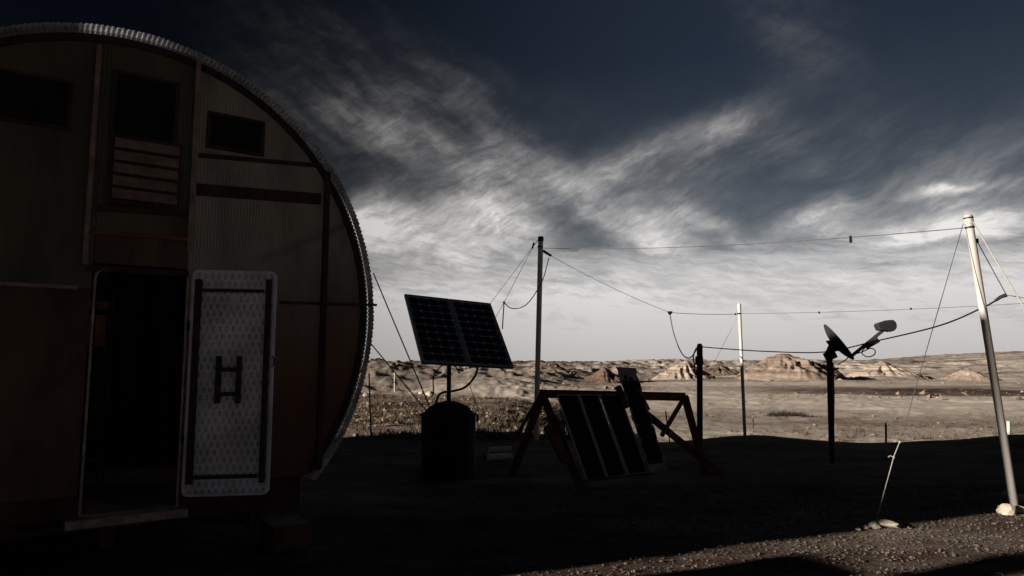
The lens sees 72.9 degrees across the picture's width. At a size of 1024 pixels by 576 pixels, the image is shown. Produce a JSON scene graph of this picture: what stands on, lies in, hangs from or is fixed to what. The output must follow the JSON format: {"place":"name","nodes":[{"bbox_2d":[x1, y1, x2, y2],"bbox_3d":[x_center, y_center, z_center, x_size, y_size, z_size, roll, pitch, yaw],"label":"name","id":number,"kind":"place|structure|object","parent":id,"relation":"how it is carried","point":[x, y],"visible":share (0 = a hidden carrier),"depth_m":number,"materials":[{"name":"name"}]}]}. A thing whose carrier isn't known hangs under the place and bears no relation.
{"place":"outdoors","nodes":[
{"label":"outdoors","id":0,"kind":"place"},
{"bbox_2d":[488,446,511,452],"bbox_3d":[-0.218,2.955,12.690,0.426,0.107,0.107,2,-7,-21],"label":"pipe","id":1,"kind":"object","parent":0,"point":[498,449],"visible":1,"depth_m":12.64,"materials":[{"name":"white plastic"}]},
{"bbox_2d":[0,351,1023,575],"bbox_3d":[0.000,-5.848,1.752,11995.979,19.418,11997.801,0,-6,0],"label":"ground","id":2,"kind":"structure","parent":0,"point":[370,506],"depth_m":8.48,"materials":[{"name":"soil"}]},
{"bbox_2d":[0,22,376,552],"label":"hut","id":3,"kind":"object","parent":2,"relation":"on","point":[219,186],"visible":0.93,"depth_m":5.62,"materials":[{"name":"paint"}]},
{"bbox_2d":[79,295,114,493],"bbox_3d":[-3.998,0.947,6.276,0.564,1.760,0.600,4,-8,-35],"label":"storage rack","id":4,"kind":"object","parent":3,"relation":"on","point":[97,456],"visible":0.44,"depth_m":6.26,"materials":[{"name":"metal"}]},
{"bbox_2d":[94,302,109,346],"bbox_3d":[-4.051,0.357,6.856,0.110,0.440,0.020,4,-8,-35],"label":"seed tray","id":5,"kind":"object","parent":4,"relation":"on","point":[99,330],"visible":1,"depth_m":6.84,"materials":[{"name":"brown"}]},
{"bbox_2d":[109,69,179,142],"bbox_3d":[-2.981,-1.455,5.642,0.489,0.559,0.038,4,-8,-35],"label":"gable window","id":6,"kind":"structure","parent":3,"relation":"in","point":[143,106],"depth_m":5.62,"materials":[{"name":"black glass"}]},
{"bbox_2d":[181,270,276,496],"bbox_3d":[-2.295,0.759,5.647,0.696,1.819,0.080,1,-6,-9],"label":"door","id":7,"kind":"structure","parent":3,"relation":"in","point":[226,439],"depth_m":5.64,"materials":[{"name":"metal"}]},
{"bbox_2d":[372,345,430,415],"bbox_3d":[-1.508,1.233,9.371,0.935,0.971,0.016,-2,-7,19],"label":"tie cable","id":8,"kind":"object","parent":3,"relation":"attached to","point":[401,380],"visible":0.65,"depth_m":9.35,"materials":[{"name":"metal"}]},
{"bbox_2d":[373,273,433,414],"bbox_3d":[-1.433,0.713,9.077,0.885,1.866,0.016,-1,-6,13],"label":"tie cable","id":9,"kind":"object","parent":3,"relation":"attached to","point":[403,344],"visible":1,"depth_m":9.06,"materials":[{"name":"metal"}]},
{"bbox_2d":[368,373,371,435],"bbox_3d":[-3.212,2.690,15.689,0.115,1.509,0.035,0,-6,0],"label":"stake","id":10,"kind":"object","parent":2,"relation":"on","point":[369,403],"visible":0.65,"depth_m":15.69,"materials":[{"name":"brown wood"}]},
{"bbox_2d":[425,391,432,396],"bbox_3d":[-4.357,5.614,36.728,0.445,0.310,0.464,-3,-7,28],"label":"stone","id":11,"kind":"object","parent":2,"relation":"on","point":[429,393],"visible":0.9,"depth_m":36.57,"materials":[{"name":"white stone"}]},
{"bbox_2d":[420,401,478,480],"bbox_3d":[-0.911,2.186,10.072,0.856,1.073,0.829,0,-6,0],"label":"drum","id":12,"kind":"object","parent":2,"relation":"on","point":[448,434],"visible":0.98,"depth_m":9.74,"materials":[{"name":"black plastic"}]},
{"bbox_2d":[404,294,513,404],"bbox_3d":[-0.801,0.937,9.834,1.436,1.700,1.001,4,-7,-30],"label":"solar array","id":13,"kind":"object","parent":12,"relation":"on","point":[448,333],"visible":0.97,"depth_m":9.76,"materials":[{"name":"glass"}]},
{"bbox_2d":[341,394,570,439],"bbox_3d":[-5.160,6.227,35.947,22.331,1.915,42.340,0,-6,0],"label":"scrub","id":14,"kind":"object","parent":2,"relation":"on","point":[483,426],"visible":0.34,"depth_m":21.00,"materials":[{"name":"beige plant"}]},
{"bbox_2d":[342,396,571,439],"bbox_3d":[-5.113,6.313,35.968,21.936,1.751,42.116,0,-6,0],"label":"rubble","id":15,"kind":"object","parent":2,"relation":"on","point":[418,434],"visible":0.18,"depth_m":21.37,"materials":[{"name":"stone"}]},
{"bbox_2d":[487,453,512,460],"bbox_3d":[-0.200,2.842,11.666,0.446,0.108,0.108,3,-7,-26],"label":"pipe","id":16,"kind":"object","parent":2,"relation":"on","point":[501,456],"visible":1,"depth_m":11.62,"materials":[{"name":"white plastic"}]},
{"bbox_2d":[533,236,543,440],"bbox_3d":[0.581,1.134,15.184,0.250,4.591,0.131,0,-6,0],"label":"pole","id":17,"kind":"object","parent":2,"relation":"on","point":[538,327],"visible":0.91,"depth_m":15.17,"materials":[{"name":"grey metal"}]},
{"bbox_2d":[491,240,548,328],"bbox_3d":[0.007,-0.208,14.044,0.437,2.074,3.039,-3,-7,28],"label":"guy line","id":18,"kind":"object","parent":17,"relation":"attached to","point":[533,244],"visible":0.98,"depth_m":14.38,"materials":[{"name":"fabric"}]},
{"bbox_2d":[551,227,964,248],"bbox_3d":[2.982,-0.793,11.720,0.039,1.014,8.632,4,-7,-32],"label":"antenna wire","id":19,"kind":"object","parent":17,"relation":"attached to","point":[850,238],"visible":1,"depth_m":10.01,"materials":[{"name":"black plastic"}]},
{"bbox_2d":[543,250,1023,314],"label":"antenna wire","id":20,"kind":"object","parent":17,"relation":"attached to","point":[550,255],"visible":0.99,"depth_m":15.25,"materials":[{"name":"black plastic"}]},
{"bbox_2d":[670,315,696,357],"bbox_3d":[3.559,0.979,14.428,0.201,0.984,1.528,0,-6,-2],"label":"cable","id":21,"kind":"object","parent":20,"relation":"hanging from","point":[676,340],"visible":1,"depth_m":14.58,"materials":[{"name":"rubber"}]},
{"bbox_2d":[508,385,721,485],"bbox_3d":[1.551,2.050,9.680,3.238,1.396,1.803,0,-6,0],"label":"trestle","id":22,"kind":"object","parent":2,"relation":"on","point":[555,436],"visible":0.83,"depth_m":9.57,"materials":[{"name":"paint"}]},
{"bbox_2d":[556,394,606,478],"bbox_3d":[0.916,1.953,9.165,0.270,1.061,0.780,4,-7,-31],"label":"solar module","id":23,"kind":"object","parent":22,"relation":"on","point":[581,434],"visible":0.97,"depth_m":9.14,"materials":[{"name":"black glass"}]},
{"bbox_2d":[579,394,626,476],"bbox_3d":[1.192,1.943,9.177,0.247,1.039,0.730,4,-7,-31],"label":"solar module","id":24,"kind":"object","parent":22,"relation":"on","point":[607,447],"visible":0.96,"depth_m":9.15,"materials":[{"name":"black glass"}]},
{"bbox_2d":[599,394,647,474],"bbox_3d":[1.473,1.931,9.198,0.257,1.010,0.702,4,-7,-31],"label":"solar module","id":25,"kind":"object","parent":22,"relation":"attached to","point":[623,433],"visible":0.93,"depth_m":9.17,"materials":[{"name":"black glass"}]},
{"bbox_2d":[616,367,666,472],"bbox_3d":[1.706,1.717,9.193,0.257,1.331,0.786,3,-7,-26],"label":"solar module","id":26,"kind":"object","parent":22,"relation":"attached to","point":[643,424],"visible":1,"depth_m":9.15,"materials":[{"name":"black glass"}]},
{"bbox_2d":[370,358,1023,399],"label":"rubble","id":27,"kind":"object","parent":2,"relation":"on","point":[897,393],"visible":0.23,"depth_m":89.64,"materials":[{"name":"stone"}]},
{"bbox_2d":[693,343,703,444],"bbox_3d":[3.677,2.159,13.687,0.254,2.126,0.171,1,-6,-11],"label":"post","id":28,"kind":"object","parent":2,"relation":"on","point":[698,362],"visible":0.95,"depth_m":13.67,"materials":[{"name":"brown wood"}]},
{"bbox_2d":[701,243,1023,352],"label":"cable","id":29,"kind":"object","parent":28,"relation":"attached to","point":[1004,295],"visible":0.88,"depth_m":9.94,"materials":[{"name":"black plastic"}]},
{"bbox_2d":[737,304,746,434],"bbox_3d":[5.079,1.895,15.319,0.111,3.107,0.090,0,-6,0],"label":"pole","id":30,"kind":"object","parent":2,"relation":"on","point":[742,369],"visible":0.9,"depth_m":15.30,"materials":[{"name":"white metal"}]},
{"bbox_2d":[542,383,1016,439],"bbox_3d":[31.610,7.731,46.354,58.700,1.438,59.825,0,-6,0],"label":"rubble","id":31,"kind":"object","parent":2,"relation":"on","point":[987,426],"visible":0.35,"depth_m":33.40,"materials":[{"name":"stone"}]},
{"bbox_2d":[541,382,1023,441],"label":"scrub","id":32,"kind":"object","parent":2,"relation":"on","point":[861,430],"visible":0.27,"depth_m":32.13,"materials":[{"name":"plant"}]},
{"bbox_2d":[750,410,823,417],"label":"scrub","id":33,"kind":"object","parent":2,"relation":"on","point":[779,414],"visible":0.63,"depth_m":40.22,"materials":[{"name":"brown plant"}]},
{"bbox_2d":[823,320,896,462],"bbox_3d":[5.734,1.762,11.497,1.065,2.430,0.707,0,-6,0],"label":"satellite dish","id":34,"kind":"object","parent":2,"relation":"on","point":[835,343],"visible":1,"depth_m":11.41,"materials":[{"name":"paint"}]},
{"bbox_2d":[867,521,880,528],"bbox_3d":[3.561,2.349,6.846,0.122,0.086,0.116,0,-6,0],"label":"stone","id":35,"kind":"object","parent":2,"relation":"on","point":[873,525],"visible":0.89,"depth_m":6.80,"materials":[{"name":"beige stone"}]},
{"bbox_2d":[885,423,886,441],"bbox_3d":[10.160,3.984,18.837,0.087,0.630,0.056,0,-6,0],"label":"stake","id":36,"kind":"object","parent":2,"relation":"on","point":[885,432],"visible":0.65,"depth_m":18.82,"materials":[{"name":"brown wood"}]},
{"bbox_2d":[874,519,899,527],"bbox_3d":[3.718,2.335,6.887,0.209,0.062,0.246,0,-6,0],"label":"stone","id":37,"kind":"object","parent":2,"relation":"on","point":[887,523],"visible":0.91,"depth_m":6.82,"materials":[{"name":"beige stone"}]},
{"bbox_2d":[963,214,1018,505],"bbox_3d":[5.448,0.884,7.879,0.421,3.485,0.102,1,-6,-10],"label":"pole","id":38,"kind":"object","parent":2,"relation":"on","point":[968,219],"visible":0.92,"depth_m":7.85,"materials":[{"name":"white metal"}]},
{"bbox_2d":[876,225,962,519],"bbox_3d":[4.483,0.781,7.378,1.757,3.174,0.272,3,-7,-24],"label":"guy line","id":39,"kind":"object","parent":38,"relation":"attached to","point":[899,442],"visible":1,"depth_m":7.13,"materials":[{"name":"metal"}]},
{"bbox_2d":[973,221,1023,308],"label":"rope","id":40,"kind":"object","parent":38,"relation":"attached to","point":[1005,276],"visible":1,"depth_m":7.29,"materials":[{"name":"beige fabric"}]},
{"bbox_2d":[1002,488,1008,498],"bbox_3d":[6.054,2.520,8.438,0.130,0.168,0.145,-2,-7,14],"label":"stone","id":41,"kind":"object","parent":2,"relation":"on","point":[1005,493],"visible":0.32,"depth_m":8.43,"materials":[{"name":"stone"}]},
{"bbox_2d":[996,503,1016,514],"bbox_3d":[5.375,2.421,7.527,0.173,0.163,0.165,5,-8,-40],"label":"stone","id":42,"kind":"object","parent":2,"relation":"on","point":[1006,509],"visible":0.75,"depth_m":7.48,"materials":[{"name":"beige stone"}]},
{"bbox_2d":[1006,421,1010,434],"bbox_3d":[13.184,3.746,18.404,0.114,0.412,0.090,0,-6,0],"label":"stake","id":43,"kind":"object","parent":2,"relation":"on","point":[1008,427],"visible":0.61,"depth_m":18.38,"materials":[{"name":"white plastic"}]},
{"bbox_2d":[0,0,1023,361],"label":"sky","id":44,"kind":"structure","parent":0,"point":[458,135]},
{"bbox_2d":[584,367,619,383],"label":"hill","id":45,"kind":"structure","parent":0,"point":[603,375],"depth_m":116.16,"materials":[{"name":"brown stone"}]},
{"bbox_2d":[651,361,715,379],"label":"hill","id":46,"kind":"structure","parent":0,"point":[684,370],"depth_m":135.64,"materials":[{"name":"beige stone"}]},
{"bbox_2d":[703,364,739,375],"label":"hill","id":47,"kind":"structure","parent":0,"point":[718,370],"depth_m":184.30,"materials":[{"name":"brown stone"}]},
{"bbox_2d":[448,483,1023,575],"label":"gravel","id":48,"kind":"structure","parent":0,"point":[764,543],"depth_m":6.84,"materials":[{"name":"brown gravel"}]},
{"bbox_2d":[735,354,847,380],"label":"hill","id":49,"kind":"structure","parent":0,"point":[779,367],"depth_m":127.81,"materials":[{"name":"beige stone"}]},
{"bbox_2d":[844,361,928,378],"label":"hill","id":50,"kind":"structure","parent":0,"point":[882,368],"depth_m":144.84,"materials":[{"name":"beige stone"}]},
{"bbox_2d":[940,368,1002,380],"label":"hill","id":51,"kind":"structure","parent":0,"point":[967,374],"depth_m":136.51,"materials":[{"name":"beige stone"}]},
{"bbox_2d":[1015,505,1023,513],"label":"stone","id":52,"kind":"object","parent":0,"point":[1020,509],"visible":0.67,"depth_m":7.55,"materials":[{"name":"grey stone"}]},
{"bbox_2d":[1017,493,1023,503],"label":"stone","id":53,"kind":"object","parent":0,"point":[1020,498],"visible":0.68,"depth_m":8.12,"materials":[{"name":"grey stone"}]}
]}

